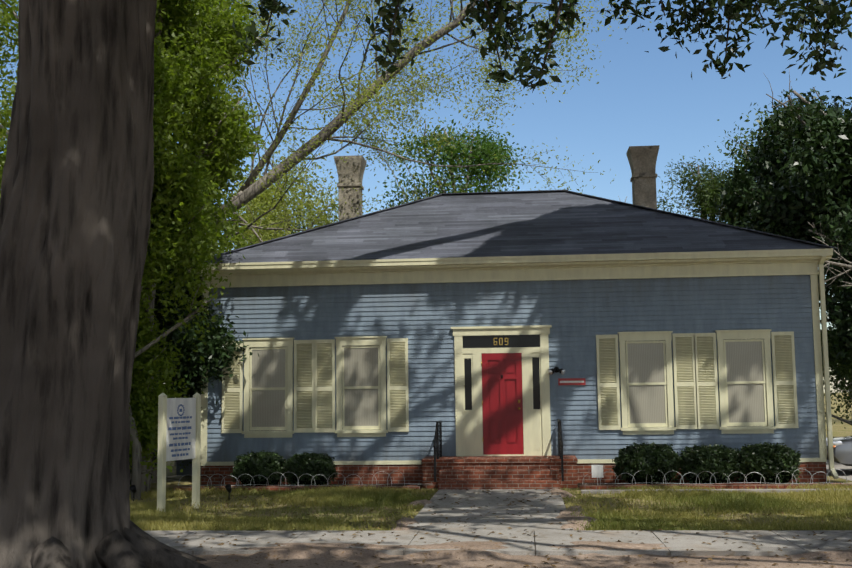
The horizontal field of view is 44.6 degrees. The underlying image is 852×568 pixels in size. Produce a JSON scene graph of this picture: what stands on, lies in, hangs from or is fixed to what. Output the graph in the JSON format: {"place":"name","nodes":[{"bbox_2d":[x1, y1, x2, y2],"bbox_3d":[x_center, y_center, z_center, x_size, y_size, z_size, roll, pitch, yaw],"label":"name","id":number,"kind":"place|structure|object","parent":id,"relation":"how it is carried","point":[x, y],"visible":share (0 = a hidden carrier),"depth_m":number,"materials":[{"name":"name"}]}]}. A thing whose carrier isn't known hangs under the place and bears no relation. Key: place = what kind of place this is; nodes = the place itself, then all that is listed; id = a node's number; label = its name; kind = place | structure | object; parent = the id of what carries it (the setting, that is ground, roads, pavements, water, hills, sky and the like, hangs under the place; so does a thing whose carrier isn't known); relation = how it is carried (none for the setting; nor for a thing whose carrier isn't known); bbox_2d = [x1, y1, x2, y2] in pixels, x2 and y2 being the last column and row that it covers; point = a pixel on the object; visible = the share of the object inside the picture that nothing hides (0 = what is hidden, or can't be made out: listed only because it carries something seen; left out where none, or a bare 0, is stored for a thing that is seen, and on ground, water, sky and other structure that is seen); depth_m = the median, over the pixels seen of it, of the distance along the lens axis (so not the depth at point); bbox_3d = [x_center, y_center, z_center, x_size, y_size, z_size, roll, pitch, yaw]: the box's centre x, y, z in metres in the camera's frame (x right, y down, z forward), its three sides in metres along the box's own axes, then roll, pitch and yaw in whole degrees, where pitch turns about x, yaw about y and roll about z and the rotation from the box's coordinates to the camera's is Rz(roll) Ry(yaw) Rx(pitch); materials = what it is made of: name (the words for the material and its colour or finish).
{"place":"outdoors","nodes":[
{"label":"outdoors","id":0,"kind":"place"},
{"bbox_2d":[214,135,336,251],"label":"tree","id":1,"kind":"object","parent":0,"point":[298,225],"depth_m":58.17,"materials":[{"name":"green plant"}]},
{"bbox_2d":[0,0,851,397],"label":"sky","id":2,"kind":"structure","parent":0,"point":[640,98],"materials":[{"name":"blue"}]},
{"bbox_2d":[129,392,851,554],"bbox_3d":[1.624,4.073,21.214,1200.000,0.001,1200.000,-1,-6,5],"label":"lawn","id":3,"kind":"structure","parent":0,"point":[839,429],"depth_m":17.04,"materials":[{"name":"green plant"}]},
{"bbox_2d":[0,0,18,139],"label":"bright tree","id":4,"kind":"object","parent":3,"relation":"on","point":[2,62],"visible":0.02,"depth_m":25.64,"materials":[{"name":"green plant"}]},
{"bbox_2d":[0,4,231,499],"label":"bright tree","id":5,"kind":"object","parent":3,"relation":"on","point":[174,117],"visible":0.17,"depth_m":18.95,"materials":[{"name":"green plant"}]},
{"bbox_2d":[0,0,262,257],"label":"bright tree","id":6,"kind":"object","parent":3,"relation":"on","point":[9,17],"visible":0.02,"depth_m":24.25,"materials":[{"name":"green plant"}]},
{"bbox_2d":[130,485,136,500],"bbox_3d":[-5.217,3.737,18.540,0.110,0.310,0.172,-1,-6,5],"label":"garden spotlight","id":7,"kind":"object","parent":3,"relation":"on","point":[133,489],"visible":0.83,"depth_m":18.52,"materials":[{"name":"black metal"}]},
{"bbox_2d":[0,0,269,491],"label":"bright tree","id":8,"kind":"object","parent":3,"relation":"on","point":[232,142],"visible":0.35,"depth_m":19.95,"materials":[{"name":"green plant"}]},
{"bbox_2d":[130,334,187,474],"bbox_3d":[-7.810,1.218,22.950,5.791,6.690,5.921,4,-8,-40],"label":"understory bush","id":9,"kind":"object","parent":3,"relation":"on","point":[165,381],"depth_m":22.74,"materials":[{"name":"green plant"}]},
{"bbox_2d":[129,282,203,485],"bbox_3d":[-6.704,1.919,19.753,4.769,4.656,4.761,-1,-6,5],"label":"understory bush","id":10,"kind":"object","parent":3,"relation":"on","point":[144,405],"visible":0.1,"depth_m":19.50,"materials":[{"name":"green plant"}]},
{"bbox_2d":[157,393,200,511],"bbox_3d":[-4.007,2.724,16.910,0.095,1.910,1.044,-3,-7,22],"label":"yard sign","id":11,"kind":"object","parent":3,"relation":"on","point":[179,428],"visible":1,"depth_m":16.89,"materials":[{"name":"white"}]},
{"bbox_2d":[129,267,258,484],"bbox_3d":[-5.997,2.076,22.893,3.979,5.466,5.105,1,-6,-19],"label":"understory bush","id":12,"kind":"object","parent":3,"relation":"on","point":[194,366],"visible":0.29,"depth_m":21.64,"materials":[{"name":"green plant"}]},
{"bbox_2d":[225,484,231,499],"bbox_3d":[-3.505,3.710,18.483,0.110,0.310,0.172,-1,-6,5],"label":"garden spotlight","id":13,"kind":"object","parent":3,"relation":"on","point":[228,488],"visible":0.92,"depth_m":18.46,"materials":[{"name":"black metal"}]},
{"bbox_2d":[225,126,338,249],"bbox_3d":[-4.884,0.131,37.407,4.970,11.831,6.258,1,-6,-14],"label":"tree","id":14,"kind":"object","parent":3,"relation":"on","point":[251,209],"visible":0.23,"depth_m":36.78,"materials":[{"name":"green plant"}]},
{"bbox_2d":[178,471,404,485],"bbox_3d":[-2.397,3.873,20.342,5.060,0.413,0.190,-1,-6,5],"label":"border fence","id":15,"kind":"object","parent":3,"relation":"on","point":[297,478],"visible":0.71,"depth_m":20.38,"materials":[{"name":"grey metal"}]},
{"bbox_2d":[0,0,653,465],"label":"pecan tree","id":16,"kind":"object","parent":3,"relation":"on","point":[292,160],"visible":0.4,"depth_m":28.45,"materials":[{"name":"green plant"}]},
{"bbox_2d":[0,0,851,567],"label":"oak tree","id":17,"kind":"object","parent":3,"relation":"on","point":[76,198],"visible":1,"depth_m":10.82,"materials":[{"name":"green plant"}]},
{"bbox_2d":[369,115,536,210],"bbox_3d":[0.967,-0.126,38.862,6.468,12.532,8.083,-1,-6,5],"label":"tree","id":18,"kind":"object","parent":3,"relation":"on","point":[486,149],"visible":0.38,"depth_m":38.42,"materials":[{"name":"green plant"}]},
{"bbox_2d":[130,488,850,567],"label":"fallen leaves","id":19,"kind":"object","parent":3,"relation":"on","point":[580,538],"visible":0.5,"depth_m":13.13,"materials":[{"name":"brown plant"}]},
{"bbox_2d":[421,455,577,489],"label":"stoop steps","id":20,"kind":"structure","parent":3,"relation":"on","point":[496,472],"depth_m":20.03,"materials":[{"name":"brick"}]},
{"bbox_2d":[433,420,441,481],"bbox_3d":[0.231,3.266,20.452,0.040,1.118,1.654,-1,-6,5],"label":"handrail","id":21,"kind":"object","parent":20,"relation":"on","point":[437,445],"visible":0.9,"depth_m":20.39,"materials":[{"name":"black metal"}]},
{"bbox_2d":[558,419,563,480],"bbox_3d":[2.621,3.213,20.234,0.040,1.118,1.654,-1,-6,5],"label":"handrail","id":22,"kind":"object","parent":20,"relation":"on","point":[560,447],"visible":0.98,"depth_m":19.90,"materials":[{"name":"black metal"}]},
{"bbox_2d":[176,145,837,483],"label":"house","id":23,"kind":"structure","parent":3,"relation":"on","point":[384,340],"depth_m":21.52,"materials":[{"name":"blue wood"}]},
{"bbox_2d":[548,367,565,374],"bbox_3d":[2.670,1.773,21.234,0.355,0.168,0.185,-1,-6,5],"label":"floodlight","id":24,"kind":"object","parent":23,"relation":"attached to","point":[556,370],"visible":1,"depth_m":21.19,"materials":[{"name":"black metal"}]},
{"bbox_2d":[558,378,585,384],"bbox_3d":[2.985,2.000,21.267,0.550,0.140,0.025,-1,-6,5],"label":"name plaque","id":25,"kind":"object","parent":23,"relation":"attached to","point":[571,381],"visible":1,"depth_m":21.26,"materials":[{"name":"red metal"}]},
{"bbox_2d":[172,483,851,490],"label":"bed edging bricks","id":26,"kind":"object","parent":3,"relation":"on","point":[729,486],"visible":0.54,"depth_m":19.63,"materials":[{"name":"red brick"}]},
{"bbox_2d":[591,465,603,484],"bbox_3d":[3.257,3.664,19.732,0.220,0.460,0.027,-1,-6,5],"label":"yard sign","id":27,"kind":"object","parent":26,"relation":"on","point":[597,471],"visible":0.82,"depth_m":19.73,"materials":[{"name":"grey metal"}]},
{"bbox_2d":[200,482,845,488],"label":"mulch soil","id":28,"kind":"structure","parent":3,"relation":"on","point":[420,484],"depth_m":20.94,"materials":[{"name":"brown soil"}]},
{"bbox_2d":[230,450,285,485],"bbox_3d":[-3.336,3.724,21.023,1.160,0.770,1.064,-1,-6,5],"label":"shrub","id":29,"kind":"object","parent":28,"relation":"on","point":[267,464],"visible":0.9,"depth_m":20.69,"materials":[{"name":"green plant"}]},
{"bbox_2d":[283,452,337,485],"bbox_3d":[-2.310,3.739,20.931,1.099,0.709,1.053,-1,-6,5],"label":"shrub","id":30,"kind":"object","parent":28,"relation":"on","point":[307,464],"visible":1,"depth_m":20.60,"materials":[{"name":"green plant"}]},
{"bbox_2d":[610,442,681,484],"bbox_3d":[4.302,3.504,20.284,1.382,0.872,1.225,-1,-6,5],"label":"shrub","id":31,"kind":"object","parent":28,"relation":"on","point":[652,459],"visible":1,"depth_m":19.91,"materials":[{"name":"green plant"}]},
{"bbox_2d":[678,444,742,483],"bbox_3d":[5.493,3.516,20.177,1.201,0.819,1.132,-1,-6,5],"label":"shrub","id":32,"kind":"object","parent":28,"relation":"on","point":[697,460],"visible":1,"depth_m":19.82,"materials":[{"name":"green plant"}]},
{"bbox_2d":[734,442,801,483],"bbox_3d":[6.556,3.478,20.086,1.301,0.845,1.204,-1,-6,5],"label":"shrub","id":33,"kind":"object","parent":28,"relation":"on","point":[766,461],"visible":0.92,"depth_m":19.70,"materials":[{"name":"green plant"}]},
{"bbox_2d":[224,488,851,559],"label":"verge soil","id":34,"kind":"structure","parent":3,"relation":"on","point":[476,551],"depth_m":11.96,"materials":[{"name":"brown soil"}]},
{"bbox_2d":[657,150,737,224],"bbox_3d":[9.902,0.561,36.736,4.492,10.496,5.692,-1,-6,5],"label":"tree","id":35,"kind":"object","parent":3,"relation":"on","point":[703,199],"visible":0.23,"depth_m":36.21,"materials":[{"name":"green plant"}]},
{"bbox_2d":[582,468,846,484],"bbox_3d":[5.582,3.697,19.602,5.229,0.412,0.188,-1,-6,5],"label":"border fence","id":36,"kind":"object","parent":3,"relation":"on","point":[744,482],"visible":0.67,"depth_m":19.64,"materials":[{"name":"grey metal"}]},
{"bbox_2d":[673,70,829,309],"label":"tree","id":37,"kind":"object","parent":3,"relation":"on","point":[736,160],"depth_m":53.64,"materials":[{"name":"green plant"}]},
{"bbox_2d":[706,87,851,379],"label":"magnolia tree","id":38,"kind":"object","parent":3,"relation":"on","point":[807,152],"visible":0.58,"depth_m":30.12,"materials":[{"name":"green plant"}]},
{"bbox_2d":[805,182,851,371],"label":"magnolia tree","id":39,"kind":"object","parent":3,"relation":"on","point":[828,238],"visible":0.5,"depth_m":28.06,"materials":[{"name":"green plant"}]},
{"bbox_2d":[820,322,851,428],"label":"tree","id":40,"kind":"object","parent":3,"relation":"on","point":[842,382],"visible":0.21,"depth_m":29.22,"materials":[{"name":"green plant"}]},
{"bbox_2d":[144,530,851,555],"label":"sidewalk","id":41,"kind":"structure","parent":0,"point":[679,544],"depth_m":12.70,"materials":[{"name":"concrete"}]},
{"bbox_2d":[193,555,851,567],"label":"dirt road","id":42,"kind":"structure","parent":0,"point":[521,561],"depth_m":11.28,"materials":[{"name":"brown soil"}]},
{"bbox_2d":[407,489,836,530],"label":"path","id":43,"kind":"structure","parent":0,"point":[479,498],"depth_m":16.12,"materials":[{"name":"concrete"}]},
{"bbox_2d":[826,460,851,480],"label":"drive path","id":44,"kind":"structure","parent":0,"point":[847,470],"depth_m":23.48,"materials":[{"name":"concrete"}]},
{"bbox_2d":[826,436,851,465],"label":"sedan car","id":45,"kind":"object","parent":44,"relation":"on","point":[842,449],"visible":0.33,"depth_m":21.92,"materials":[{"name":"silver metal"}]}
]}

